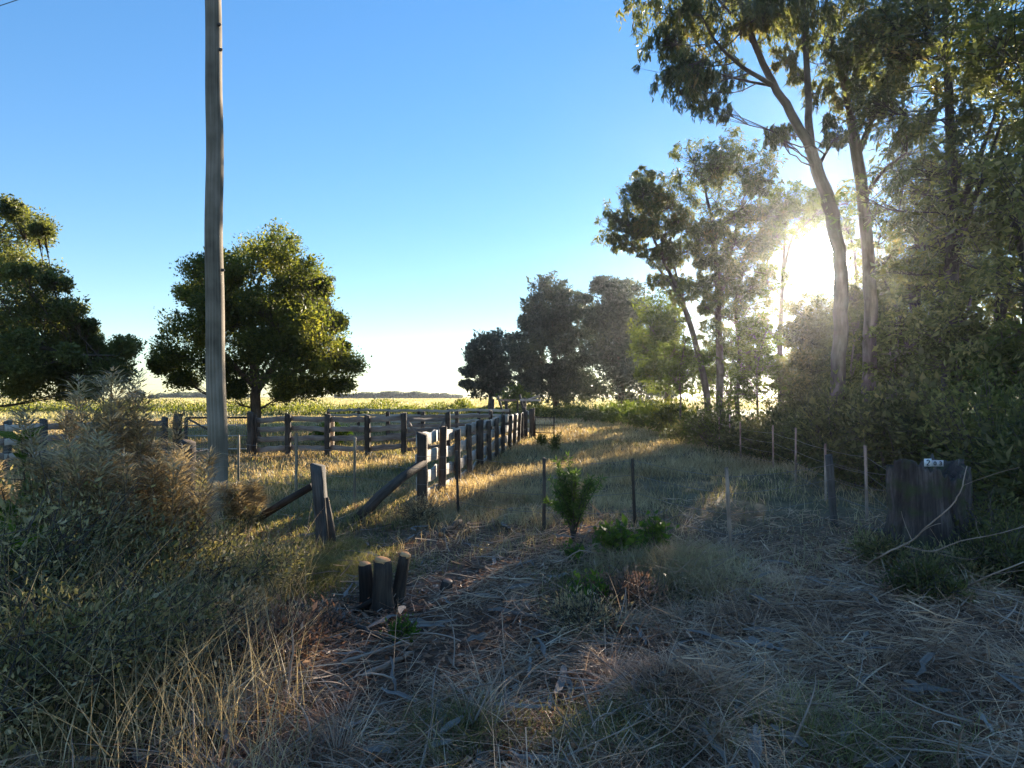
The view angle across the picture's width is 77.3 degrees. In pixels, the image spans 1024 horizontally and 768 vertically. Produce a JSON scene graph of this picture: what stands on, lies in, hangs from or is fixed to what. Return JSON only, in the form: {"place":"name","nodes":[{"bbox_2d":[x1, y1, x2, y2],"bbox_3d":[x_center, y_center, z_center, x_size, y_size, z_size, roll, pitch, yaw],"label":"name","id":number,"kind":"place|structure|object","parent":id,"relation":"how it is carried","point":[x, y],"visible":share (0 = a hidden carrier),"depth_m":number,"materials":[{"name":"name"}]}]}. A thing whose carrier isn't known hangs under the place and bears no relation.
{"place":"outdoors","nodes":[
{"label":"outdoors","id":0,"kind":"place"},
{"bbox_2d":[0,397,969,418],"bbox_3d":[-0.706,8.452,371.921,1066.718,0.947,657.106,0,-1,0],"label":"field grass","id":1,"kind":"structure","parent":0,"point":[477,402],"depth_m":149.92,"materials":[{"name":"plant"}]},
{"bbox_2d":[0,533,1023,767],"bbox_3d":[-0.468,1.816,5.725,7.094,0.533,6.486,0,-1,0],"label":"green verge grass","id":2,"kind":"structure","parent":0,"point":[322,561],"depth_m":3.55,"materials":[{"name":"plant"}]},
{"bbox_2d":[0,0,1023,396],"label":"sky","id":3,"kind":"structure","parent":0,"point":[440,156],"materials":[{"name":"blue"}]},
{"bbox_2d":[0,397,1023,767],"bbox_3d":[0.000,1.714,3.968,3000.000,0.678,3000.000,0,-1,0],"label":"ground","id":4,"kind":"structure","parent":0,"point":[788,503],"depth_m":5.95,"materials":[{"name":"beige plant"}]},
{"bbox_2d":[0,426,67,566],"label":"broadleaf plant","id":5,"kind":"object","parent":4,"relation":"on","point":[21,455],"visible":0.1,"depth_m":5.04,"materials":[{"name":"green plant"}]},
{"bbox_2d":[0,405,134,557],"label":"dry weed","id":6,"kind":"object","parent":4,"relation":"on","point":[37,470],"visible":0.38,"depth_m":4.99,"materials":[{"name":"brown plant"}]},
{"bbox_2d":[0,192,145,410],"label":"broadleaf tree","id":7,"kind":"object","parent":4,"relation":"on","point":[70,340],"visible":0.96,"depth_m":20.36,"materials":[{"name":"green plant"}]},
{"bbox_2d":[0,445,161,697],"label":"leafy weed","id":8,"kind":"object","parent":4,"relation":"on","point":[19,560],"visible":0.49,"depth_m":3.91,"materials":[{"name":"green plant"}]},
{"bbox_2d":[0,409,167,474],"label":"board fence","id":9,"kind":"object","parent":4,"relation":"on","point":[4,442],"visible":0.27,"depth_m":15.91,"materials":[{"name":"wood"}]},
{"bbox_2d":[0,529,195,766],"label":"leafy weed","id":10,"kind":"object","parent":4,"relation":"on","point":[23,657],"visible":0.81,"depth_m":3.27,"materials":[{"name":"green plant"}]},
{"bbox_2d":[28,429,179,603],"bbox_3d":[-3.011,1.095,4.816,0.970,1.544,1.253,0,-1,0],"label":"dry weed","id":11,"kind":"object","parent":4,"relation":"on","point":[68,457],"visible":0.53,"depth_m":4.63,"materials":[{"name":"brown plant"}]},
{"bbox_2d":[41,365,176,501],"bbox_3d":[-3.528,0.896,5.641,1.157,2.128,1.068,-1,-1,41],"label":"dry weed","id":12,"kind":"object","parent":4,"relation":"on","point":[128,409],"visible":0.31,"depth_m":5.53,"materials":[{"name":"brown plant"}]},
{"bbox_2d":[0,442,245,640],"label":"leafy weed","id":13,"kind":"object","parent":4,"relation":"on","point":[103,512],"visible":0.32,"depth_m":4.35,"materials":[{"name":"green plant"}]},
{"bbox_2d":[0,541,255,749],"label":"leafy weed","id":14,"kind":"object","parent":4,"relation":"on","point":[189,615],"visible":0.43,"depth_m":3.84,"materials":[{"name":"green plant"}]},
{"bbox_2d":[21,491,262,625],"bbox_3d":[-2.816,1.432,4.850,1.838,1.389,1.975,0,-1,0],"label":"leafy weed","id":15,"kind":"object","parent":4,"relation":"on","point":[162,558],"visible":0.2,"depth_m":4.66,"materials":[{"name":"green plant"}]},
{"bbox_2d":[88,397,204,522],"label":"dry weed","id":16,"kind":"object","parent":4,"relation":"on","point":[145,431],"visible":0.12,"depth_m":5.70,"materials":[{"name":"brown plant"}]},
{"bbox_2d":[86,609,253,716],"bbox_3d":[-2.057,1.698,3.858,0.930,0.614,0.946,0,-1,-24],"label":"dead weed","id":17,"kind":"object","parent":4,"relation":"on","point":[205,673],"visible":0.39,"depth_m":3.75,"materials":[{"name":"brown plant"}]},
{"bbox_2d":[0,463,343,767],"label":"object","id":18,"kind":"object","parent":4,"relation":"on","point":[229,728],"visible":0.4,"depth_m":3.39,"materials":[{"name":"plant"}]},
{"bbox_2d":[129,441,236,570],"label":"dry weed","id":19,"kind":"object","parent":4,"relation":"on","point":[180,492],"visible":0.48,"depth_m":5.37,"materials":[{"name":"brown plant"}]},
{"bbox_2d":[168,439,228,501],"bbox_3d":[-5.610,1.599,11.340,1.204,1.355,0.556,0,-1,0],"label":"corner post","id":20,"kind":"object","parent":4,"relation":"on","point":[192,449],"visible":0.21,"depth_m":11.42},
{"bbox_2d":[173,414,246,454],"bbox_3d":[-9.190,1.659,19.481,2.147,1.535,0.248,0,-1,-6],"label":"fence","id":21,"kind":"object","parent":4,"relation":"on","point":[201,430],"depth_m":19.49,"materials":[{"name":"wood"}]},
{"bbox_2d":[204,0,227,519],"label":"utility pole","id":22,"kind":"object","parent":4,"relation":"on","point":[217,425],"visible":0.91,"depth_m":9.84,"materials":[{"name":"grey wood"}]},
{"bbox_2d":[144,550,293,652],"bbox_3d":[-2.208,1.631,4.596,1.207,0.878,1.121,1,-1,-37],"label":"dead weed","id":23,"kind":"object","parent":4,"relation":"on","point":[240,604],"visible":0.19,"depth_m":4.61,"materials":[{"name":"brown plant"}]},
{"bbox_2d":[133,474,306,618],"bbox_3d":[-2.598,1.516,5.245,1.731,1.492,1.635,0,-1,0],"label":"leafy weed","id":24,"kind":"object","parent":4,"relation":"on","point":[236,554],"visible":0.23,"depth_m":5.26,"materials":[{"name":"green plant"}]},
{"bbox_2d":[209,478,278,536],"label":"dry weed","id":25,"kind":"object","parent":4,"relation":"on","point":[239,500],"visible":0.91,"depth_m":8.43,"materials":[{"name":"brown plant"}]},
{"bbox_2d":[140,217,371,444],"bbox_3d":[-9.989,-2.187,25.103,9.290,9.942,8.121,0,-1,0],"label":"broadleaf tree","id":26,"kind":"object","parent":4,"relation":"on","point":[296,319],"visible":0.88,"depth_m":22.93,"materials":[{"name":"green plant"}]},
{"bbox_2d":[196,514,326,600],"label":"leafy weed","id":27,"kind":"object","parent":4,"relation":"on","point":[277,560],"visible":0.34,"depth_m":6.23,"materials":[{"name":"green plant"}]},
{"bbox_2d":[0,398,541,415],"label":"weed belt","id":28,"kind":"object","parent":4,"relation":"on","point":[316,408],"visible":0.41,"depth_m":64.75,"materials":[{"name":"green plant"}]},
{"bbox_2d":[205,594,344,701],"bbox_3d":[-1.547,1.778,4.237,0.942,0.709,1.044,0,-1,0],"label":"dead weed","id":29,"kind":"object","parent":4,"relation":"on","point":[307,647],"visible":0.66,"depth_m":4.21,"materials":[{"name":"brown plant"}]},
{"bbox_2d":[256,483,311,521],"bbox_3d":[-3.253,1.698,8.721,1.638,0.814,0.195,-1,-1,38],"label":"timber brace","id":30,"kind":"object","parent":4,"relation":"on","point":[287,500],"visible":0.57,"depth_m":8.42,"materials":[{"name":"wood"}]},
{"bbox_2d":[249,583,367,650],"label":"dead weed","id":31,"kind":"object","parent":4,"relation":"on","point":[331,623],"visible":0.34,"depth_m":5.00,"materials":[{"name":"brown plant"}]},
{"bbox_2d":[310,463,336,546],"bbox_3d":[-2.380,1.614,8.115,0.346,1.219,0.174,0,-1,0],"label":"strainer post","id":32,"kind":"object","parent":4,"relation":"on","point":[324,524],"visible":0.74,"depth_m":8.04,"materials":[{"name":"wood"}]},
{"bbox_2d":[247,411,406,457],"bbox_3d":[-5.777,1.648,20.261,4.839,1.601,0.799,0,-1,-10],"label":"board fence","id":33,"kind":"object","parent":4,"relation":"on","point":[329,430],"visible":0.88,"depth_m":20.02,"materials":[{"name":"grey wood"}]},
{"bbox_2d":[407,412,449,450],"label":"field gate","id":34,"kind":"structure","parent":33,"relation":"attached to","point":[446,419],"depth_m":21.51,"materials":[{"name":"wood"}]},
{"bbox_2d":[286,599,421,656],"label":"fallen branch","id":35,"kind":"object","parent":4,"relation":"on","point":[360,627],"visible":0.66,"depth_m":5.01,"materials":[{"name":"wood"}]},
{"bbox_2d":[352,551,410,616],"bbox_3d":[-1.175,1.847,5.756,0.489,0.609,0.464,0,-1,0],"label":"cut stump","id":36,"kind":"object","parent":4,"relation":"on","point":[379,588],"visible":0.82,"depth_m":5.72,"materials":[{"name":"grey wood"}]},
{"bbox_2d":[352,460,426,522],"bbox_3d":[-1.876,1.726,10.264,0.370,0.930,1.617,-1,-1,36],"label":"timber brace","id":37,"kind":"object","parent":4,"relation":"on","point":[377,498],"visible":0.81,"depth_m":9.98,"materials":[{"name":"wood"}]},
{"bbox_2d":[333,391,462,398],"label":"wood","id":38,"kind":"object","parent":4,"relation":"on","point":[396,394],"visible":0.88,"depth_m":436.56,"materials":[{"name":"green plant"}]},
{"bbox_2d":[379,612,421,644],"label":"fern tuft","id":39,"kind":"object","parent":4,"relation":"on","point":[408,627],"visible":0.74,"depth_m":4.88,"materials":[{"name":"green plant"}]},
{"bbox_2d":[327,408,510,432],"bbox_3d":[-4.801,1.936,32.944,9.484,1.450,0.245,0,-1,0],"label":"board fence","id":40,"kind":"object","parent":4,"relation":"on","point":[418,411],"visible":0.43,"depth_m":32.85,"materials":[{"name":"wood"}]},
{"bbox_2d":[389,483,454,528],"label":"dead weed","id":41,"kind":"object","parent":4,"relation":"on","point":[417,510],"visible":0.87,"depth_m":9.52,"materials":[{"name":"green plant"}]},
{"bbox_2d":[386,410,492,442],"bbox_3d":[-2.969,1.817,26.443,4.442,1.446,0.248,0,-1,-13],"label":"board fence","id":42,"kind":"object","parent":4,"relation":"on","point":[456,417],"visible":0.48,"depth_m":26.34,"materials":[{"name":"wood"}]},
{"bbox_2d":[415,411,527,502],"bbox_3d":[-0.469,1.697,19.457,0.280,1.478,17.318,0,-1,7],"label":"board fence","id":43,"kind":"object","parent":4,"relation":"on","point":[441,453],"visible":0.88,"depth_m":14.97,"materials":[{"name":"wood"}]},
{"bbox_2d":[457,327,521,413],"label":"gum tree","id":44,"kind":"object","parent":4,"relation":"on","point":[490,367],"visible":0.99,"depth_m":58.64,"materials":[{"name":"green plant"}]},
{"bbox_2d":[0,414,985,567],"bbox_3d":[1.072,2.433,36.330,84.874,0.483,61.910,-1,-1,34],"label":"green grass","id":45,"kind":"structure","parent":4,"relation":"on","point":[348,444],"depth_m":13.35,"materials":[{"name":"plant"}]},
{"bbox_2d":[0,413,1022,606],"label":"dry grass","id":46,"kind":"structure","parent":4,"relation":"on","point":[621,479],"depth_m":14.27,"materials":[{"name":"plant"}]},
{"bbox_2d":[1,507,1023,767],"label":"bark strips","id":47,"kind":"object","parent":4,"relation":"on","point":[757,749],"visible":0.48,"depth_m":3.96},
{"bbox_2d":[2,503,1023,767],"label":"brushwood","id":48,"kind":"object","parent":4,"relation":"on","point":[810,703],"visible":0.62,"depth_m":3.81,"materials":[{"name":"wood"}]},
{"bbox_2d":[4,523,1023,767],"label":"dead tussocks","id":49,"kind":"object","parent":4,"relation":"on","point":[599,663],"visible":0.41,"depth_m":3.90,"materials":[{"name":"plant"}]},
{"bbox_2d":[11,505,1023,767],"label":"standing stalks","id":50,"kind":"object","parent":4,"relation":"on","point":[595,681],"visible":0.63,"depth_m":3.64,"materials":[{"name":"plant"}]},
{"bbox_2d":[495,383,539,412],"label":"bushy tree","id":51,"kind":"object","parent":4,"relation":"on","point":[516,390],"visible":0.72,"depth_m":51.44,"materials":[{"name":"green plant"}]},
{"bbox_2d":[195,433,884,551],"bbox_3d":[-0.589,1.552,9.913,11.397,1.356,1.761,0,-1,23],"label":"wire fence","id":52,"kind":"object","parent":4,"relation":"on","point":[727,487],"visible":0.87,"depth_m":9.06,"materials":[{"name":"grey wood"}]},
{"bbox_2d":[505,270,609,407],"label":"gum tree","id":53,"kind":"object","parent":4,"relation":"on","point":[542,323],"visible":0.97,"depth_m":72.78,"materials":[{"name":"green plant"}]},
{"bbox_2d":[539,402,590,419],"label":"row shrub","id":54,"kind":"object","parent":4,"relation":"on","point":[566,411],"visible":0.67,"depth_m":51.57,"materials":[{"name":"green plant"}]},
{"bbox_2d":[543,451,608,541],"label":"sapling","id":55,"kind":"object","parent":4,"relation":"on","point":[568,505],"visible":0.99,"depth_m":7.99,"materials":[{"name":"green plant"}]},
{"bbox_2d":[529,562,634,643],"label":"dead weed","id":56,"kind":"object","parent":4,"relation":"on","point":[578,613],"visible":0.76,"depth_m":5.22,"materials":[{"name":"green plant"}]},
{"bbox_2d":[563,566,617,611],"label":"leafy weed","id":57,"kind":"object","parent":4,"relation":"on","point":[592,578],"visible":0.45,"depth_m":5.78,"materials":[{"name":"green plant"}]},
{"bbox_2d":[571,397,619,422],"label":"row shrub","id":58,"kind":"object","parent":4,"relation":"on","point":[586,413],"visible":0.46,"depth_m":46.28,"materials":[{"name":"green plant"}]},
{"bbox_2d":[588,513,648,554],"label":"leafy weed","id":59,"kind":"object","parent":4,"relation":"on","point":[612,537],"visible":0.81,"depth_m":7.29,"materials":[{"name":"green plant"}]},
{"bbox_2d":[592,395,648,424],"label":"row shrub","id":60,"kind":"object","parent":4,"relation":"on","point":[612,412],"visible":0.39,"depth_m":42.59,"materials":[{"name":"green plant"}]},
{"bbox_2d":[574,554,671,614],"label":"dead weed","id":61,"kind":"object","parent":4,"relation":"on","point":[620,587],"visible":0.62,"depth_m":5.75,"materials":[{"name":"brown plant"}]},
{"bbox_2d":[577,275,679,405],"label":"gum tree","id":62,"kind":"object","parent":4,"relation":"on","point":[610,315],"visible":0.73,"depth_m":65.33,"materials":[{"name":"green plant"}]},
{"bbox_2d":[589,164,711,436],"bbox_3d":[6.221,-3.626,27.992,4.992,12.595,4.488,1,-1,-26],"label":"gum tree","id":63,"kind":"object","parent":4,"relation":"on","point":[650,200],"visible":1,"depth_m":27.50,"materials":[{"name":"green plant"}]},
{"bbox_2d":[616,394,684,428],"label":"row shrub","id":64,"kind":"object","parent":4,"relation":"on","point":[630,415],"visible":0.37,"depth_m":36.88,"materials":[{"name":"green plant"}]},
{"bbox_2d":[631,510,679,549],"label":"leafy weed","id":65,"kind":"object","parent":4,"relation":"on","point":[654,531],"visible":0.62,"depth_m":7.44,"materials":[{"name":"green plant"}]},
{"bbox_2d":[625,287,707,400],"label":"young tree","id":66,"kind":"object","parent":4,"relation":"on","point":[664,327],"visible":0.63,"depth_m":36.98,"materials":[{"name":"green plant"}]},
{"bbox_2d":[634,392,699,433],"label":"row shrub","id":67,"kind":"object","parent":4,"relation":"on","point":[657,416],"visible":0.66,"depth_m":31.53,"materials":[{"name":"green plant"}]},
{"bbox_2d":[538,533,808,632],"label":"mound grass","id":68,"kind":"structure","parent":4,"relation":"on","point":[632,557],"depth_m":6.48,"materials":[{"name":"plant"}]},
{"bbox_2d":[649,409,703,445],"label":"undergrowth shrub","id":69,"kind":"object","parent":4,"relation":"on","point":[674,434],"visible":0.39,"depth_m":24.99,"materials":[{"name":"green plant"}]},
{"bbox_2d":[657,330,710,427],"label":"wood sapling","id":70,"kind":"object","parent":4,"relation":"on","point":[673,369],"visible":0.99,"depth_m":26.94,"materials":[{"name":"green plant"}]},
{"bbox_2d":[665,383,761,450],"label":"undergrowth shrub","id":71,"kind":"object","parent":4,"relation":"on","point":[707,419],"visible":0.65,"depth_m":22.84,"materials":[{"name":"green plant"}]},
{"bbox_2d":[674,326,784,410],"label":"young tree","id":72,"kind":"object","parent":4,"relation":"on","point":[711,369],"visible":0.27,"depth_m":30.29,"materials":[{"name":"green plant"}]},
{"bbox_2d":[668,123,793,414],"bbox_3d":[9.562,-4.694,28.807,5.644,14.784,7.587,-1,-1,28],"label":"gum tree","id":73,"kind":"object","parent":4,"relation":"on","point":[720,167],"visible":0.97,"depth_m":27.72,"materials":[{"name":"green plant"}]},
{"bbox_2d":[702,412,769,455],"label":"undergrowth shrub","id":74,"kind":"object","parent":4,"relation":"on","point":[718,442],"visible":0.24,"depth_m":20.25,"materials":[{"name":"green plant"}]},
{"bbox_2d":[615,0,867,427],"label":"gum tree","id":75,"kind":"object","parent":4,"relation":"on","point":[754,18],"visible":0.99,"depth_m":15.93,"materials":[{"name":"green plant"}]},
{"bbox_2d":[718,389,804,462],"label":"undergrowth shrub","id":76,"kind":"object","parent":4,"relation":"on","point":[753,434],"visible":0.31,"depth_m":18.80,"materials":[{"name":"green plant"}]},
{"bbox_2d":[726,310,799,419],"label":"wood sapling","id":77,"kind":"object","parent":4,"relation":"on","point":[748,330],"visible":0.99,"depth_m":21.86,"materials":[{"name":"green plant"}]},
{"bbox_2d":[753,402,821,467],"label":"undergrowth shrub","id":78,"kind":"object","parent":4,"relation":"on","point":[779,440],"visible":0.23,"depth_m":17.06,"materials":[{"name":"green plant"}]},
{"bbox_2d":[711,414,886,526],"bbox_3d":[6.326,1.627,16.445,0.861,1.460,17.238,0,-1,11],"label":"wire fence","id":79,"kind":"object","parent":4,"relation":"on","point":[829,486],"visible":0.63,"depth_m":9.56,"materials":[{"name":"metal"}]},
{"bbox_2d":[749,179,857,404],"bbox_3d":[16.221,-4.473,35.939,6.758,14.595,7.141,-1,-1,26],"label":"gum tree","id":80,"kind":"object","parent":4,"relation":"on","point":[796,208],"visible":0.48,"depth_m":35.52,"materials":[{"name":"green plant"}]},
{"bbox_2d":[763,288,860,413],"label":"tree","id":81,"kind":"object","parent":4,"relation":"on","point":[794,308],"visible":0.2,"depth_m":30.36,"materials":[{"name":"green plant"}]},
{"bbox_2d":[767,304,886,418],"bbox_3d":[15.320,-0.384,30.227,5.685,6.562,5.836,0,-1,0],"label":"tree","id":82,"kind":"object","parent":4,"relation":"on","point":[818,350],"visible":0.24,"depth_m":29.42,"materials":[{"name":"green plant"}]},
{"bbox_2d":[768,365,893,477],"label":"undergrowth shrub","id":83,"kind":"object","parent":4,"relation":"on","point":[806,420],"visible":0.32,"depth_m":15.25,"materials":[{"name":"green plant"}]},
{"bbox_2d":[785,414,886,490],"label":"undergrowth shrub","id":84,"kind":"object","parent":4,"relation":"on","point":[838,471],"visible":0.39,"depth_m":13.45,"materials":[{"name":"green plant"}]},
{"bbox_2d":[784,210,907,368],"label":"gum tree","id":85,"kind":"object","parent":4,"relation":"on","point":[847,233],"visible":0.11,"depth_m":40.16,"materials":[{"name":"green plant"}]},
{"bbox_2d":[808,304,887,413],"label":"wood sapling","id":86,"kind":"object","parent":4,"relation":"on","point":[856,342],"visible":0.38,"depth_m":18.98,"materials":[{"name":"green plant"}]},
{"bbox_2d":[818,274,940,397],"bbox_3d":[16.909,-1.284,28.848,4.958,7.852,5.662,1,-1,-30],"label":"tree","id":87,"kind":"object","parent":4,"relation":"on","point":[855,293],"visible":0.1,"depth_m":28.85,"materials":[{"name":"green plant"}]},
{"bbox_2d":[839,520,926,568],"bbox_3d":[4.306,1.845,7.351,0.940,0.832,0.975,0,-1,0],"label":"brush","id":88,"kind":"object","parent":4,"relation":"on","point":[872,545],"visible":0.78,"depth_m":7.20,"materials":[{"name":"green plant"}]},
{"bbox_2d":[790,345,985,495],"bbox_3d":[7.549,1.036,12.503,3.846,3.488,3.344,0,-1,0],"label":"undergrowth shrub","id":89,"kind":"object","parent":4,"relation":"on","point":[871,442],"visible":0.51,"depth_m":12.36,"materials":[{"name":"green plant"}]},
{"bbox_2d":[806,0,976,419],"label":"gum tree","id":90,"kind":"object","parent":4,"relation":"on","point":[868,257],"visible":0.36,"depth_m":17.42,"materials":[{"name":"green plant"}]},
{"bbox_2d":[854,306,939,408],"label":"wood sapling","id":91,"kind":"object","parent":4,"relation":"on","point":[895,329],"visible":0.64,"depth_m":16.85,"materials":[{"name":"green plant"}]},
{"bbox_2d":[806,0,1023,423],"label":"tree","id":92,"kind":"object","parent":4,"relation":"on","point":[904,54],"visible":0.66,"depth_m":14.98,"materials":[{"name":"green plant"}]},
{"bbox_2d":[847,135,989,415],"bbox_3d":[13.955,-3.015,21.998,5.131,11.037,5.158,0,-1,0],"label":"tree","id":93,"kind":"object","parent":4,"relation":"on","point":[888,256],"visible":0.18,"depth_m":21.89,"materials":[{"name":"green plant"}]},
{"bbox_2d":[871,453,975,568],"bbox_3d":[5.093,1.517,7.816,1.266,1.376,2.300,-1,-1,29],"label":"tree butt","id":94,"kind":"object","parent":4,"relation":"on","point":[920,496],"visible":0.69,"depth_m":7.12,"materials":[{"name":"wood"}]},
{"bbox_2d":[858,394,1001,479],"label":"undergrowth shrub","id":95,"kind":"object","parent":4,"relation":"on","point":[917,449],"visible":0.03,"depth_m":11.89,"materials":[{"name":"green plant"}]},
{"bbox_2d":[872,538,991,609],"bbox_3d":[3.922,1.841,6.058,0.824,0.856,0.956,0,-1,-17],"label":"brush","id":96,"kind":"object","parent":4,"relation":"on","point":[927,576],"visible":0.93,"depth_m":5.96,"materials":[{"name":"green plant"}]},
{"bbox_2d":[866,320,1023,512],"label":"undergrowth shrub","id":97,"kind":"object","parent":4,"relation":"on","point":[980,410],"visible":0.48,"depth_m":10.50,"materials":[{"name":"green plant"}]},
{"bbox_2d":[901,268,997,430],"bbox_3d":[9.868,-0.069,14.037,2.324,4.885,2.138,0,-1,0],"label":"wood sapling","id":98,"kind":"object","parent":4,"relation":"on","point":[954,296],"visible":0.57,"depth_m":13.94,"materials":[{"name":"green plant"}]},
{"bbox_2d":[889,114,1022,412],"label":"tree","id":99,"kind":"object","parent":4,"relation":"on","point":[1003,309],"visible":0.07,"depth_m":20.95,"materials":[{"name":"green plant"}]},
{"bbox_2d":[893,526,1022,592],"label":"brush","id":100,"kind":"object","parent":4,"relation":"on","point":[969,564],"visible":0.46,"depth_m":6.47,"materials":[{"name":"green plant"}]},
{"bbox_2d":[893,0,1023,411],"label":"tree","id":101,"kind":"object","parent":4,"relation":"on","point":[1004,182],"visible":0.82,"depth_m":13.08,"materials":[{"name":"green plant"}]},
{"bbox_2d":[936,377,1023,528],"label":"undergrowth shrub","id":102,"kind":"object","parent":4,"relation":"on","point":[1004,480],"visible":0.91,"depth_m":9.05,"materials":[{"name":"green plant"}]},
{"bbox_2d":[943,498,1023,594],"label":"brush","id":103,"kind":"object","parent":4,"relation":"on","point":[1005,553],"visible":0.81,"depth_m":6.34,"materials":[{"name":"green plant"}]},
{"bbox_2d":[950,310,1023,416],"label":"wood sapling","id":104,"kind":"object","parent":4,"relation":"on","point":[1012,346],"visible":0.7,"depth_m":12.29,"materials":[{"name":"green plant"}]},
{"bbox_2d":[953,478,1023,567],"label":"brush","id":105,"kind":"object","parent":4,"relation":"on","point":[982,524],"visible":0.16,"depth_m":7.02,"materials":[{"name":"green plant"}]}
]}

